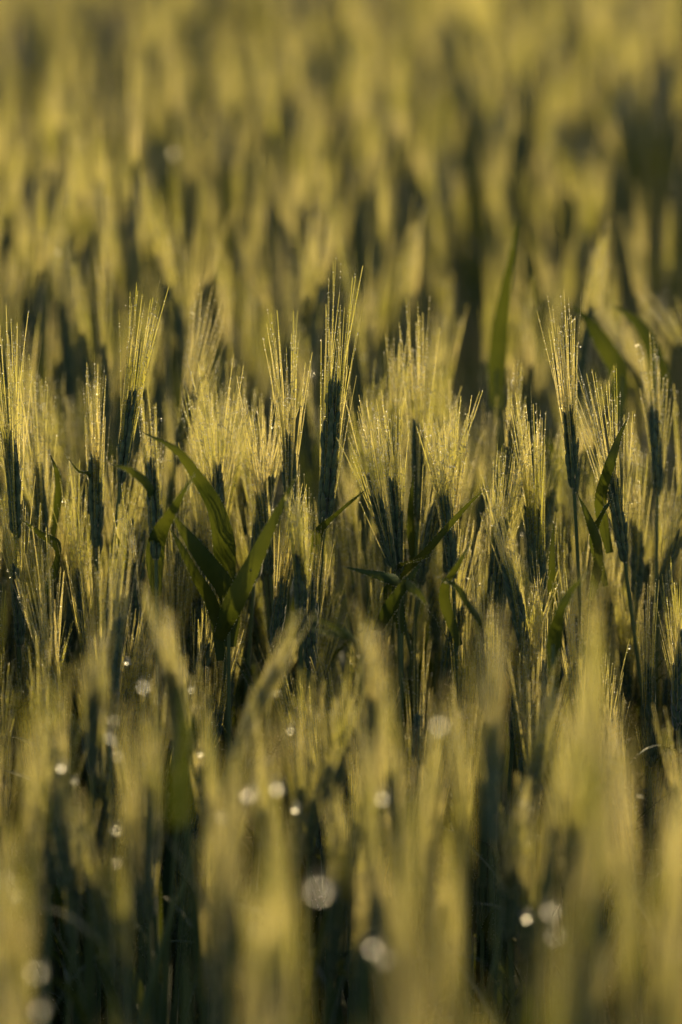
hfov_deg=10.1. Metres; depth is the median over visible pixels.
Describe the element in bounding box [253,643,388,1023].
wheat plant
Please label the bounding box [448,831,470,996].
wheat plant
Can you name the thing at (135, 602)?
wheat plant
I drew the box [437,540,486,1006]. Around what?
wheat plant
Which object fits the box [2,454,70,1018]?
wheat plant
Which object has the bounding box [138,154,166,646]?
wheat plant
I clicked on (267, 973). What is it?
wheat plant
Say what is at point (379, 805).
wheat plant
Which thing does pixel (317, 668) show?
wheat plant
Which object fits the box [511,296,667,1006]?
wheat plant
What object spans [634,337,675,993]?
wheat plant
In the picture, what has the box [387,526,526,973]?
wheat plant
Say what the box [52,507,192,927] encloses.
wheat plant
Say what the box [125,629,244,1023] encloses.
wheat plant
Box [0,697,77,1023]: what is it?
wheat plant
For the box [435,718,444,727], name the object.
dew drop
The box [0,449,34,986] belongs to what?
wheat plant
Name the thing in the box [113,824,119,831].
dew drop
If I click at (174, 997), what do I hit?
wheat plant
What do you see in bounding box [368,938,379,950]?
dew drop
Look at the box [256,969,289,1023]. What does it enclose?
wheat plant
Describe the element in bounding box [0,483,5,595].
wheat plant
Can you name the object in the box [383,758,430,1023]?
wheat plant
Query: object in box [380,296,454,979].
wheat plant
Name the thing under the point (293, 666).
wheat plant
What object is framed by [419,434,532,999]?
wheat plant
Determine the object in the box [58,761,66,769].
dew drop
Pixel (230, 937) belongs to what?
wheat plant
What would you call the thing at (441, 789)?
wheat plant
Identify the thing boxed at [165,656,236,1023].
wheat plant
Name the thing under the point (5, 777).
wheat plant
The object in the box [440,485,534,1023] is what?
wheat plant
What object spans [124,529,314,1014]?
wheat plant
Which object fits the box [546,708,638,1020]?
wheat plant
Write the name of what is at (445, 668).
wheat plant
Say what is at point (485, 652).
wheat plant
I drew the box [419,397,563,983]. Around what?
wheat plant
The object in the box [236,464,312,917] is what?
wheat plant
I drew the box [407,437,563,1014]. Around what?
wheat plant
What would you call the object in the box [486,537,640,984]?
wheat plant
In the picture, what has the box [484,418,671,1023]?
wheat plant
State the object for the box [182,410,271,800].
wheat plant
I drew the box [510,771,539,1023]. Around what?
wheat plant
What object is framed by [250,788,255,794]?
dew drop
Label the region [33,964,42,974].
dew drop
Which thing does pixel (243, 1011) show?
wheat plant
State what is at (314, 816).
wheat plant
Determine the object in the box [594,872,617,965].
wheat plant
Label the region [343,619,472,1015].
wheat plant
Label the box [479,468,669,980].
wheat plant
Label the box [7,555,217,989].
wheat plant
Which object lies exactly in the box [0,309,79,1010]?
wheat plant
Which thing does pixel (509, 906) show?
wheat plant
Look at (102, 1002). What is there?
wheat plant
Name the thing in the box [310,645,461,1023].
wheat plant
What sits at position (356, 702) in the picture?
wheat plant
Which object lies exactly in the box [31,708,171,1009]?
wheat plant
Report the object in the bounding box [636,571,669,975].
wheat plant
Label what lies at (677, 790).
wheat plant
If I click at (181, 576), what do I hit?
wheat plant
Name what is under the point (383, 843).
wheat plant
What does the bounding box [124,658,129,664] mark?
dew drop
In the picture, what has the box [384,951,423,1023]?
wheat plant
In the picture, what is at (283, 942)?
wheat plant
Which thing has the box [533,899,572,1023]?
wheat plant
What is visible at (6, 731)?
wheat plant
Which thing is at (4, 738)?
wheat plant
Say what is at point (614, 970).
wheat plant
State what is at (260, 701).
wheat plant
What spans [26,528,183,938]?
wheat plant
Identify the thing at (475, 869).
wheat plant
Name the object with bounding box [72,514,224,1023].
wheat plant
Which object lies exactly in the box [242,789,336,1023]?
wheat plant
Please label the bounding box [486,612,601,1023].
wheat plant
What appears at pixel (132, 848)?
wheat plant
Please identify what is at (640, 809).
wheat plant
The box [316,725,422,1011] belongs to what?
wheat plant
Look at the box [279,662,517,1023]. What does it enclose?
wheat plant
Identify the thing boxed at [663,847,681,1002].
wheat plant
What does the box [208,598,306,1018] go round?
wheat plant
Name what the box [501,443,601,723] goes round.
wheat plant
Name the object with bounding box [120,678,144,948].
wheat plant
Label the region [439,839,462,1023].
wheat plant
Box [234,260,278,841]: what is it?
wheat plant
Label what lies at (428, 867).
wheat plant
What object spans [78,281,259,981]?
wheat plant
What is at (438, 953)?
wheat plant
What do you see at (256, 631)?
wheat plant
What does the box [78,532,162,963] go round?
wheat plant
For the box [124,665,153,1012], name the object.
wheat plant
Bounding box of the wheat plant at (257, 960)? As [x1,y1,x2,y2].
[240,872,285,1023]
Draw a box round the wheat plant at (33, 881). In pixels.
[7,663,46,1023]
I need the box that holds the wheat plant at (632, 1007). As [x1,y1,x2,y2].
[625,954,657,1023]
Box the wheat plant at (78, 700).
[64,645,192,1021]
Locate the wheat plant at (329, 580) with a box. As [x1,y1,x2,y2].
[315,504,391,981]
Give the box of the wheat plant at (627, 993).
[621,821,646,1023]
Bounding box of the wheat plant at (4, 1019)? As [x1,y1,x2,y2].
[0,962,11,1023]
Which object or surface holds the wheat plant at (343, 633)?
on the ground
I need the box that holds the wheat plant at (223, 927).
[212,744,256,1023]
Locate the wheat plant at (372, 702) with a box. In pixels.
[352,599,388,1023]
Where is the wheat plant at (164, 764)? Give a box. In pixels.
[83,695,199,1023]
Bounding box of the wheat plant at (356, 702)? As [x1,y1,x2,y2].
[246,588,383,1007]
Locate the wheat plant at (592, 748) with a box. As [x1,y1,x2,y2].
[531,600,608,1019]
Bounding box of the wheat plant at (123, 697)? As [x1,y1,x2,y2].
[31,591,168,1023]
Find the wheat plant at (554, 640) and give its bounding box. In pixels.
[546,571,588,1023]
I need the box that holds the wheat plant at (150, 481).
[20,387,204,1002]
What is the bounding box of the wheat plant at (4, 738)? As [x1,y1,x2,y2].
[0,657,26,993]
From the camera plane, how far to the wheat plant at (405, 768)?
2.15 m
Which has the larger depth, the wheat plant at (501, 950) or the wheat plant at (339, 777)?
the wheat plant at (501, 950)
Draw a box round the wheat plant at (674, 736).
[611,665,676,972]
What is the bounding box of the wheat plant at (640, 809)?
[568,627,681,1007]
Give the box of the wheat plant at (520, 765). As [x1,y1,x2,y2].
[481,633,661,1023]
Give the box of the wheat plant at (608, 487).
[566,353,656,938]
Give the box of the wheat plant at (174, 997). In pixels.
[80,734,216,1023]
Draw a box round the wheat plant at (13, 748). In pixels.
[4,613,52,897]
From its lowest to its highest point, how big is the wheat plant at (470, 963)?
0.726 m
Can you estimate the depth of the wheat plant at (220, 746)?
2.35 m
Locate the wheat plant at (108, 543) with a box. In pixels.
[79,436,224,1016]
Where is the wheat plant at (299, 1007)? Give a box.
[290,988,306,1023]
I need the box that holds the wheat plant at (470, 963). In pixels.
[449,613,494,1023]
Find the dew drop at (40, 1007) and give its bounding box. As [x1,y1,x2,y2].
[35,1002,45,1013]
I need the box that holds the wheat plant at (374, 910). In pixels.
[353,702,420,1023]
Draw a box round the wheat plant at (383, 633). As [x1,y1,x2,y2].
[303,514,518,959]
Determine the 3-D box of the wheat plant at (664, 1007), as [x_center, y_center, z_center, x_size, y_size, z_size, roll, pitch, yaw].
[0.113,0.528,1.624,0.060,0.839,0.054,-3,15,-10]
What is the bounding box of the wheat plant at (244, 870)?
[194,658,287,1014]
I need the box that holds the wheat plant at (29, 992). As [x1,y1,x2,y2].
[11,861,40,1023]
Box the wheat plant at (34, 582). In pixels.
[0,500,49,1008]
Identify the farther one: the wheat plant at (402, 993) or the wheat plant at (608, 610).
the wheat plant at (608, 610)
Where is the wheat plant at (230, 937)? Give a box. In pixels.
[186,723,243,1023]
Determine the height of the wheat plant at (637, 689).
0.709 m
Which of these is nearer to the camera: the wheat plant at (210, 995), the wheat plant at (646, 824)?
the wheat plant at (210, 995)
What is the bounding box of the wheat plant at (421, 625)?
[318,567,442,984]
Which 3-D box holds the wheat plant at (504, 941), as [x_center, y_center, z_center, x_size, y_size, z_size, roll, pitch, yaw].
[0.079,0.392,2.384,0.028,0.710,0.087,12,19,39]
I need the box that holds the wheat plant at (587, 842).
[535,645,609,1023]
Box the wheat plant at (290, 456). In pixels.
[81,309,312,1001]
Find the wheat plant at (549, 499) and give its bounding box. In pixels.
[507,410,666,1023]
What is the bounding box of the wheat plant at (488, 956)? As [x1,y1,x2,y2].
[404,591,509,1023]
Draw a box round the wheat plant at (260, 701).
[1,609,314,1023]
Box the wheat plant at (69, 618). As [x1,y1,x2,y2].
[4,498,90,1015]
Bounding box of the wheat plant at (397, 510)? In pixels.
[373,391,476,1023]
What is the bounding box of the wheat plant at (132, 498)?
[24,418,161,860]
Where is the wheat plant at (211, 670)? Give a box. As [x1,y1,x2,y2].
[146,595,222,1021]
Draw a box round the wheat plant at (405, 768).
[387,723,411,933]
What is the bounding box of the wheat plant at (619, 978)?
[612,851,640,1023]
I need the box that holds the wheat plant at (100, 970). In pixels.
[57,731,159,1023]
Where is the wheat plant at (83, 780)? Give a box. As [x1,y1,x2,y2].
[1,457,91,953]
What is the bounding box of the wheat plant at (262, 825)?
[157,673,288,1018]
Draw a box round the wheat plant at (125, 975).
[106,777,133,1023]
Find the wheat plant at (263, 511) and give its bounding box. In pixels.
[237,379,387,1021]
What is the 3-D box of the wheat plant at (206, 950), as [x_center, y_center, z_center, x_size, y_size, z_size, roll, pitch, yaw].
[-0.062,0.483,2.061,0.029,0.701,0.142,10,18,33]
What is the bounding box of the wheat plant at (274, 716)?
[221,377,382,1020]
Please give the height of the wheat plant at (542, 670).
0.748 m
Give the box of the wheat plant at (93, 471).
[64,362,153,1023]
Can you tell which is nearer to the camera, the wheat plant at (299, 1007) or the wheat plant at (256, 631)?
the wheat plant at (299, 1007)
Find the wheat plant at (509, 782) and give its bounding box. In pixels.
[419,570,559,1023]
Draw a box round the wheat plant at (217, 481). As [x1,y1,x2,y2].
[164,354,432,1023]
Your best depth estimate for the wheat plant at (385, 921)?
1.73 m
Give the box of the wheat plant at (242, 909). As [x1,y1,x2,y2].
[236,851,261,1022]
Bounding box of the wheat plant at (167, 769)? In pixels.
[96,671,191,1023]
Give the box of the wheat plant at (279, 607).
[180,483,306,1023]
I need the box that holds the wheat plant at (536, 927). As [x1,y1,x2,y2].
[480,727,570,1023]
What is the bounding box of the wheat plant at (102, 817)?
[15,700,119,1023]
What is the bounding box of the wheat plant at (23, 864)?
[9,622,72,1023]
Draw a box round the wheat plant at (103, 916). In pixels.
[53,784,114,1023]
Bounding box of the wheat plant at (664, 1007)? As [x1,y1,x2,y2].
[648,815,681,1023]
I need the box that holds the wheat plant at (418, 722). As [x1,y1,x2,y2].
[319,631,443,1023]
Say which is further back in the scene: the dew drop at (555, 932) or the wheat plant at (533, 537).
the wheat plant at (533, 537)
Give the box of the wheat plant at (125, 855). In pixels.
[118,744,142,1001]
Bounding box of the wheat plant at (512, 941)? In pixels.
[506,557,535,1023]
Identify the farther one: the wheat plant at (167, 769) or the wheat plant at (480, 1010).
the wheat plant at (167, 769)
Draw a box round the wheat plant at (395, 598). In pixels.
[374,561,428,945]
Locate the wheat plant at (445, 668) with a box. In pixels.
[379,504,508,923]
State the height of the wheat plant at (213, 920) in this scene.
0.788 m
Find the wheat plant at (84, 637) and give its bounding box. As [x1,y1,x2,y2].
[56,525,204,993]
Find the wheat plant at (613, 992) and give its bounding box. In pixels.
[581,635,643,1004]
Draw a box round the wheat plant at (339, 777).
[202,650,358,1013]
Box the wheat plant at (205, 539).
[127,437,269,1023]
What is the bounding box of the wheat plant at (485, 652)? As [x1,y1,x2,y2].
[451,532,595,1023]
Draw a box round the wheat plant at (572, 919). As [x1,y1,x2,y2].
[559,706,648,1005]
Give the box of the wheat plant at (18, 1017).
[0,940,29,1023]
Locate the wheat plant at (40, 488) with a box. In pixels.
[12,358,63,1002]
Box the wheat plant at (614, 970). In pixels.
[515,590,648,1023]
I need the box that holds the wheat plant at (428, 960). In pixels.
[389,586,457,1016]
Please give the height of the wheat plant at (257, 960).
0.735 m
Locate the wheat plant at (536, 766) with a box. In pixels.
[470,653,571,1023]
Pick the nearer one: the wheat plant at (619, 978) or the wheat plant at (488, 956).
the wheat plant at (619, 978)
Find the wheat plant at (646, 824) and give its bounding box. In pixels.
[635,725,669,944]
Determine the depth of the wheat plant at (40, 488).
2.32 m
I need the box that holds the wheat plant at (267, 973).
[248,810,290,1023]
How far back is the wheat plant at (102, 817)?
2.11 m
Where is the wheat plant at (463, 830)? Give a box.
[444,678,526,1023]
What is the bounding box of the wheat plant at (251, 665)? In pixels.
[203,405,276,975]
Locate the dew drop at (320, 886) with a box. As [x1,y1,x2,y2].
[313,879,327,893]
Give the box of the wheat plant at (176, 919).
[101,836,190,1023]
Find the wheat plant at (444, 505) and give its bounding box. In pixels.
[416,420,648,1023]
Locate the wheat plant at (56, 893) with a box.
[26,624,74,991]
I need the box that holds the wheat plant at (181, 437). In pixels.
[116,284,227,1000]
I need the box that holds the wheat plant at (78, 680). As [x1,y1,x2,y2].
[63,524,102,980]
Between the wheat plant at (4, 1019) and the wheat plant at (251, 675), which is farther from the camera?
the wheat plant at (251, 675)
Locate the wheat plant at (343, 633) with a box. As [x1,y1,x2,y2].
[307,616,364,906]
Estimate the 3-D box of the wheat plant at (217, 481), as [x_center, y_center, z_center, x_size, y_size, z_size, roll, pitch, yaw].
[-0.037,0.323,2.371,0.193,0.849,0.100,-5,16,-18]
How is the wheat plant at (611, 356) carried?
on the ground
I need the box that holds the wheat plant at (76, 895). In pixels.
[4,777,99,1023]
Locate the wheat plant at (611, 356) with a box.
[571,305,628,987]
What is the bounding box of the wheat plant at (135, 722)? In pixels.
[74,623,155,1023]
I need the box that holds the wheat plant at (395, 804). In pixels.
[366,646,404,996]
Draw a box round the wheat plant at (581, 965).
[565,723,634,1023]
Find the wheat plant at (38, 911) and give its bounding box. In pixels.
[0,692,46,1023]
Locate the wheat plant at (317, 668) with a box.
[204,570,354,1010]
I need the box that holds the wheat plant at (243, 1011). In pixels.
[228,879,280,1023]
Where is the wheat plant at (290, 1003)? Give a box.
[258,795,304,1023]
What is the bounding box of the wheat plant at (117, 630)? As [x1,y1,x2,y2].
[2,514,142,1023]
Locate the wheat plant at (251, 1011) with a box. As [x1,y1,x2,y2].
[244,848,260,1023]
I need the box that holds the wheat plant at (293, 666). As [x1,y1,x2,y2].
[223,587,337,980]
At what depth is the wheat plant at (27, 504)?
2.36 m
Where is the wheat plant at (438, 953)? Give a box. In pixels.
[431,782,460,1023]
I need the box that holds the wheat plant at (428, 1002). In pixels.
[386,648,492,1023]
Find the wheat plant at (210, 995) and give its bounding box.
[208,822,235,1023]
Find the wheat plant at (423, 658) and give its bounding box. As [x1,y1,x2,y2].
[383,379,508,1002]
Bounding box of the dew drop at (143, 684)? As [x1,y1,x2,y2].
[140,681,147,688]
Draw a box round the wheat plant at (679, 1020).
[667,928,681,1023]
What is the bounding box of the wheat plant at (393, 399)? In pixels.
[384,323,452,949]
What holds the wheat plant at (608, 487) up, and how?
on the ground
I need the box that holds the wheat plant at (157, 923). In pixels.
[137,665,180,1023]
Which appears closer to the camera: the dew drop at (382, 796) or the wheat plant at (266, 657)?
the dew drop at (382, 796)
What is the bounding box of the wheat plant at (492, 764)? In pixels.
[468,604,510,1023]
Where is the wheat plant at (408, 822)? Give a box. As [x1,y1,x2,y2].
[404,773,443,1023]
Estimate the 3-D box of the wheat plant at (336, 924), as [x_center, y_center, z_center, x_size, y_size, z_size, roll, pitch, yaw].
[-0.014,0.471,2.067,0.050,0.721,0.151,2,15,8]
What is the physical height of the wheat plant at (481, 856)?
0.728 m
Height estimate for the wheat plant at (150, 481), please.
0.850 m
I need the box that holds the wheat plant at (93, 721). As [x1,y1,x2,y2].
[60,611,112,1023]
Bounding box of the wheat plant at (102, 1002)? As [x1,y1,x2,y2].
[78,589,105,1023]
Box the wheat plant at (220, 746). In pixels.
[214,634,264,812]
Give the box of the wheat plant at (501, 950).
[428,623,506,1023]
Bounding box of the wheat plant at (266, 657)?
[239,563,309,965]
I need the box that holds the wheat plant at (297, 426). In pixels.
[247,227,361,764]
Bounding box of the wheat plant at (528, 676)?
[503,631,611,1023]
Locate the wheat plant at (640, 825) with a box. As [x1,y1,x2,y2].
[572,598,660,931]
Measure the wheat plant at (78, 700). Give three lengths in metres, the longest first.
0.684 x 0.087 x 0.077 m
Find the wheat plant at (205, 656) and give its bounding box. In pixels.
[136,572,217,1023]
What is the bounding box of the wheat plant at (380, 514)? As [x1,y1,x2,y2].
[336,396,519,1014]
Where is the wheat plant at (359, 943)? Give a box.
[351,841,375,1023]
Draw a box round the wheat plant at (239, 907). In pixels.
[217,656,277,917]
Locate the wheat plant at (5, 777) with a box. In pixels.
[1,653,16,954]
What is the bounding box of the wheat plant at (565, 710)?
[472,654,615,1020]
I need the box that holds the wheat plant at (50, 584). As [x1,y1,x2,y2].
[24,510,192,1023]
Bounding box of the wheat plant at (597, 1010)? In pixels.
[586,930,619,1023]
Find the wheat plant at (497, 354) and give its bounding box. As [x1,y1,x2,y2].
[487,219,517,499]
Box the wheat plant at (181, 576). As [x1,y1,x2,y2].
[147,457,192,982]
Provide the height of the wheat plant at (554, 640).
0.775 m
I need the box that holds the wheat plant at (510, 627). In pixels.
[380,525,549,1021]
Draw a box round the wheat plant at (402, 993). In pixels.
[395,807,428,1023]
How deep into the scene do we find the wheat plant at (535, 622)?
2.27 m
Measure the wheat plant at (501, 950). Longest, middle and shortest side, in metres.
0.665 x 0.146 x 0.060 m
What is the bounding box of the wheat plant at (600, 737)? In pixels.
[537,566,606,1023]
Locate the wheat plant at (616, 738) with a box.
[537,653,636,1021]
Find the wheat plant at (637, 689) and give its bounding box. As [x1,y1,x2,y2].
[613,581,655,839]
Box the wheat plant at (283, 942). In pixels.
[269,791,295,1023]
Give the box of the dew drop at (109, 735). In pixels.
[107,733,112,738]
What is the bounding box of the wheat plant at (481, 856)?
[419,652,610,1023]
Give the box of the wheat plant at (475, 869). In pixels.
[467,712,507,1022]
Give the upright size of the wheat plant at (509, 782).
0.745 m
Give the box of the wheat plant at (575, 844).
[537,708,585,1022]
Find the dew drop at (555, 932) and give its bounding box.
[551,929,558,936]
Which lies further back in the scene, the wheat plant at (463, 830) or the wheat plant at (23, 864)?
the wheat plant at (23, 864)
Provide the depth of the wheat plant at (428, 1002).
2.31 m
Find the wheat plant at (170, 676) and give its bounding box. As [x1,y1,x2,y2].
[141,583,382,1023]
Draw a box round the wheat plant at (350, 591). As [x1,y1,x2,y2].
[336,484,418,951]
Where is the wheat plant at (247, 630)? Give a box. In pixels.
[181,391,388,904]
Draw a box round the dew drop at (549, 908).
[546,904,555,914]
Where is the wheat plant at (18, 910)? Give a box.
[4,831,107,1023]
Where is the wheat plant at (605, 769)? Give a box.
[475,702,624,1023]
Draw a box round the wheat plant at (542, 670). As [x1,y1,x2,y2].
[524,570,563,1023]
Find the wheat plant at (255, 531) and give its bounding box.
[210,388,301,997]
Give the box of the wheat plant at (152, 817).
[26,689,163,1023]
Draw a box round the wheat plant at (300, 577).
[239,487,313,1021]
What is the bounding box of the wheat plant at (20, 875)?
[13,608,69,1023]
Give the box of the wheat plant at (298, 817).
[279,668,358,1023]
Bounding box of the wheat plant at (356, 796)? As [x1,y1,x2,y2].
[351,682,456,955]
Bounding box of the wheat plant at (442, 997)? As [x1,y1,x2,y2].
[418,946,461,1023]
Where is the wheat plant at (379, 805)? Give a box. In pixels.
[367,685,444,1023]
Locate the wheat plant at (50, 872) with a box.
[31,710,84,1023]
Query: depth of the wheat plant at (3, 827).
2.05 m
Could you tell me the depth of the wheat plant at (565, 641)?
2.33 m
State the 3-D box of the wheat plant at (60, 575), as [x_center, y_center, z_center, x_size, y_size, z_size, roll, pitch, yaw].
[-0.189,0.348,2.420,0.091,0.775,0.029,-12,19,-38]
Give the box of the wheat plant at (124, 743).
[30,609,153,980]
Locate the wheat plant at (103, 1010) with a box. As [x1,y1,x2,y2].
[25,646,118,1019]
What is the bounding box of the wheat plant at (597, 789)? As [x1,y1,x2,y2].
[580,730,610,1023]
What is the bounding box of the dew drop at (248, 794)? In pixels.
[244,789,251,797]
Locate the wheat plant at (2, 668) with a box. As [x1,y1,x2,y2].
[0,637,7,721]
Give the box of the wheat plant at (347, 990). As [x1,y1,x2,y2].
[279,740,359,1023]
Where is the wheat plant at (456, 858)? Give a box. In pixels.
[427,587,480,1023]
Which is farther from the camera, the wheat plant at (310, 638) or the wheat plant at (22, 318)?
the wheat plant at (22, 318)
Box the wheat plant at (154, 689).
[134,588,172,1022]
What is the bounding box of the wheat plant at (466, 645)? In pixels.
[428,542,484,990]
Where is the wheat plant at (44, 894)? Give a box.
[31,695,99,1023]
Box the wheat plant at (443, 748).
[422,699,471,1023]
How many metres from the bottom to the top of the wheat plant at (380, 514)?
0.839 m
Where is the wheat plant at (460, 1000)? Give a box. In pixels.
[387,672,481,1023]
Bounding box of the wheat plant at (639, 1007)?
[603,706,642,1023]
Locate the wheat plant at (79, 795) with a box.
[0,497,140,1023]
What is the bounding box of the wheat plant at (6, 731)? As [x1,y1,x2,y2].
[0,666,21,1010]
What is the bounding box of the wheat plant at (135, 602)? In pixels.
[73,484,204,994]
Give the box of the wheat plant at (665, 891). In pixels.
[659,790,681,987]
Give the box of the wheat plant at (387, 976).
[379,916,416,1023]
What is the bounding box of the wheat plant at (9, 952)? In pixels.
[0,815,41,1023]
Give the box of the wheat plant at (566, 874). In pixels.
[554,686,655,1023]
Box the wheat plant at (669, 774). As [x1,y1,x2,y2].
[609,707,681,1020]
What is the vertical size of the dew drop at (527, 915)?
0.005 m
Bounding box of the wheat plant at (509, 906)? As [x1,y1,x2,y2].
[447,776,533,1023]
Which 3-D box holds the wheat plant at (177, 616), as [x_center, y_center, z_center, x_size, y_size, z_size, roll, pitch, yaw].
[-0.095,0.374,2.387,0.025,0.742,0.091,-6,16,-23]
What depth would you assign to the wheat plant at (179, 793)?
1.81 m
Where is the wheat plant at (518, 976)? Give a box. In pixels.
[500,799,571,995]
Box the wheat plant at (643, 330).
[610,305,669,577]
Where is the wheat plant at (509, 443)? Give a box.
[342,357,525,881]
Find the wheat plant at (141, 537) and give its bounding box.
[63,448,166,997]
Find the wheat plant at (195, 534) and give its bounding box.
[180,418,278,988]
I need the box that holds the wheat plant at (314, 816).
[179,662,365,1023]
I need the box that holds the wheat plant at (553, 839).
[524,710,572,1023]
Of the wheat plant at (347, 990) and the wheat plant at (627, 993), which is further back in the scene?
the wheat plant at (347, 990)
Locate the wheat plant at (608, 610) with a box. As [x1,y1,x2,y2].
[593,522,667,921]
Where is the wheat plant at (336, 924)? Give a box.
[318,778,380,1023]
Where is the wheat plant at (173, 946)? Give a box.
[78,616,180,1022]
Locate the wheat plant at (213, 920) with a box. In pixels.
[196,736,239,978]
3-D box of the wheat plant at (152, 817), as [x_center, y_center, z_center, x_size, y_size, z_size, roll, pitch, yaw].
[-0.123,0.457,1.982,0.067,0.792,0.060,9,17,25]
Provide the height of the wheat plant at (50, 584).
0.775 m
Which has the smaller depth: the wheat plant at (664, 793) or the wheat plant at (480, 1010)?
the wheat plant at (480, 1010)
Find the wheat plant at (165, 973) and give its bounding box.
[19,638,203,1023]
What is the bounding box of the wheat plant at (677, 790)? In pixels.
[660,745,681,973]
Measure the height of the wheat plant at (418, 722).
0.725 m
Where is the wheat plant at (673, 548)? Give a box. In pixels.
[608,456,681,963]
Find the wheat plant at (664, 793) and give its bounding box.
[641,756,665,822]
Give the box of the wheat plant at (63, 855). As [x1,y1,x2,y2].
[30,661,87,1023]
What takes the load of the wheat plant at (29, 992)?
on the ground
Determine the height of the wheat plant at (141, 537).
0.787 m
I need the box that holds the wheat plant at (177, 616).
[163,529,191,867]
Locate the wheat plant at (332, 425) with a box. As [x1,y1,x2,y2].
[163,258,368,1007]
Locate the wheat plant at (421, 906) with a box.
[406,714,457,1019]
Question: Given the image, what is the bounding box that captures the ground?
[0,0,681,1023]
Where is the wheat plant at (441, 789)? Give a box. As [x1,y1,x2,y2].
[370,693,466,1023]
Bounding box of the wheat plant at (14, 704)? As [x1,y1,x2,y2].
[8,541,29,910]
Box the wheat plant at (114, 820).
[15,687,190,1023]
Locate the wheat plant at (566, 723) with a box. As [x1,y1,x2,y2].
[516,540,585,1011]
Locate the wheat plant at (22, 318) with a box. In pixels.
[0,202,36,780]
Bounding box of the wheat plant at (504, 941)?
[451,611,522,1012]
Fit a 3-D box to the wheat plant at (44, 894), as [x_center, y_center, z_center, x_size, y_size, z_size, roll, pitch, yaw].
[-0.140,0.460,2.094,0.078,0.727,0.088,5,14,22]
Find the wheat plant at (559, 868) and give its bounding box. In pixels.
[522,707,610,1023]
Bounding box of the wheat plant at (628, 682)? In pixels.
[571,561,661,1023]
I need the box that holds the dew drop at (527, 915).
[523,911,531,920]
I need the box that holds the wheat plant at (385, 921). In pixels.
[355,782,395,981]
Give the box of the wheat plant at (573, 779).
[559,694,644,942]
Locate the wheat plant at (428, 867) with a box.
[417,709,516,1023]
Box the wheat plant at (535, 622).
[512,551,581,896]
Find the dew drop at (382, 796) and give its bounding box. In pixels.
[378,792,386,800]
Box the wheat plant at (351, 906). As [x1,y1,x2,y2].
[304,784,366,1023]
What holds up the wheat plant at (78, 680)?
on the ground
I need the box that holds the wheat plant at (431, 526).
[323,390,482,1023]
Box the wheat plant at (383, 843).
[328,662,492,986]
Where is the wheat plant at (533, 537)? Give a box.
[469,392,626,1023]
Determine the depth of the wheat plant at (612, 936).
2.08 m
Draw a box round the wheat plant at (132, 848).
[86,689,143,1023]
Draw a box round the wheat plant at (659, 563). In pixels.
[603,491,677,914]
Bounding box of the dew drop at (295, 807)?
[292,803,299,811]
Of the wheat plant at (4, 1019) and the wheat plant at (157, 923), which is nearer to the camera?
the wheat plant at (4, 1019)
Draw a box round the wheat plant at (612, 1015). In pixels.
[605,700,629,1023]
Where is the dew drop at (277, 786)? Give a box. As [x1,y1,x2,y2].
[273,781,282,791]
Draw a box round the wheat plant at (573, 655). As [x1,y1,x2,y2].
[499,552,602,1023]
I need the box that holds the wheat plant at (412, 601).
[333,386,463,993]
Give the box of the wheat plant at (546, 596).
[419,515,557,1023]
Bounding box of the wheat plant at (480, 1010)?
[468,976,504,1023]
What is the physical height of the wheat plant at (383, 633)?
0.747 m
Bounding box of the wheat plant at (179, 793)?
[166,667,193,1023]
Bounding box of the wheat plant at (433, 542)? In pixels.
[250,395,488,1023]
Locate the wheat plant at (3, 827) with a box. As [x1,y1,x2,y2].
[0,712,18,1023]
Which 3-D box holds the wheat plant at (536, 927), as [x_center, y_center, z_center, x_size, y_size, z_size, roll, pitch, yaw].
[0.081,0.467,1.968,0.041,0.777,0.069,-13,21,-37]
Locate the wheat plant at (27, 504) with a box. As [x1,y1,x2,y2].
[0,416,132,995]
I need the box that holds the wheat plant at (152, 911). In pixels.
[80,745,168,1023]
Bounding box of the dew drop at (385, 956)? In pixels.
[381,952,388,960]
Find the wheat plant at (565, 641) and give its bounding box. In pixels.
[557,512,660,961]
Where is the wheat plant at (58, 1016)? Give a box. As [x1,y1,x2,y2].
[4,630,165,1023]
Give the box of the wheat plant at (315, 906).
[278,655,341,1019]
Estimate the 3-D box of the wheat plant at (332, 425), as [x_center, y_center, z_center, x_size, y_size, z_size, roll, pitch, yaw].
[-0.048,0.300,2.328,0.135,0.915,0.092,-4,15,-14]
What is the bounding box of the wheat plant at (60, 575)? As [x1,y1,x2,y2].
[3,466,85,989]
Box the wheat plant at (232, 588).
[138,430,298,967]
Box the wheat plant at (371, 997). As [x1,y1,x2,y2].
[369,771,409,1023]
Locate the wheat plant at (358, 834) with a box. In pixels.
[303,696,398,1023]
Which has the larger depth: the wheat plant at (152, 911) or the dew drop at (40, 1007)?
the wheat plant at (152, 911)
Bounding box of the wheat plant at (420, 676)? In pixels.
[342,400,470,874]
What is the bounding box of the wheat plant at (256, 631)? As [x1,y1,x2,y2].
[226,478,356,999]
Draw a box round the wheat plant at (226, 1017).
[198,687,245,1023]
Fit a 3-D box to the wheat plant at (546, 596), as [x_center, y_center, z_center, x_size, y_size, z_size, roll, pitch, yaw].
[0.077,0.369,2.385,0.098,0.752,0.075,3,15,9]
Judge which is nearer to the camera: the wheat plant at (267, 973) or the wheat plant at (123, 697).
the wheat plant at (267, 973)
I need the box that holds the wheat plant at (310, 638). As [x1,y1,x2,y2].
[196,488,333,957]
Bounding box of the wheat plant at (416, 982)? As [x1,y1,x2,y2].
[402,837,438,1023]
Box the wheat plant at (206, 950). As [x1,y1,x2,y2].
[143,800,252,1023]
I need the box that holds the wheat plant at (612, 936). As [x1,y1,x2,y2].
[571,658,665,1021]

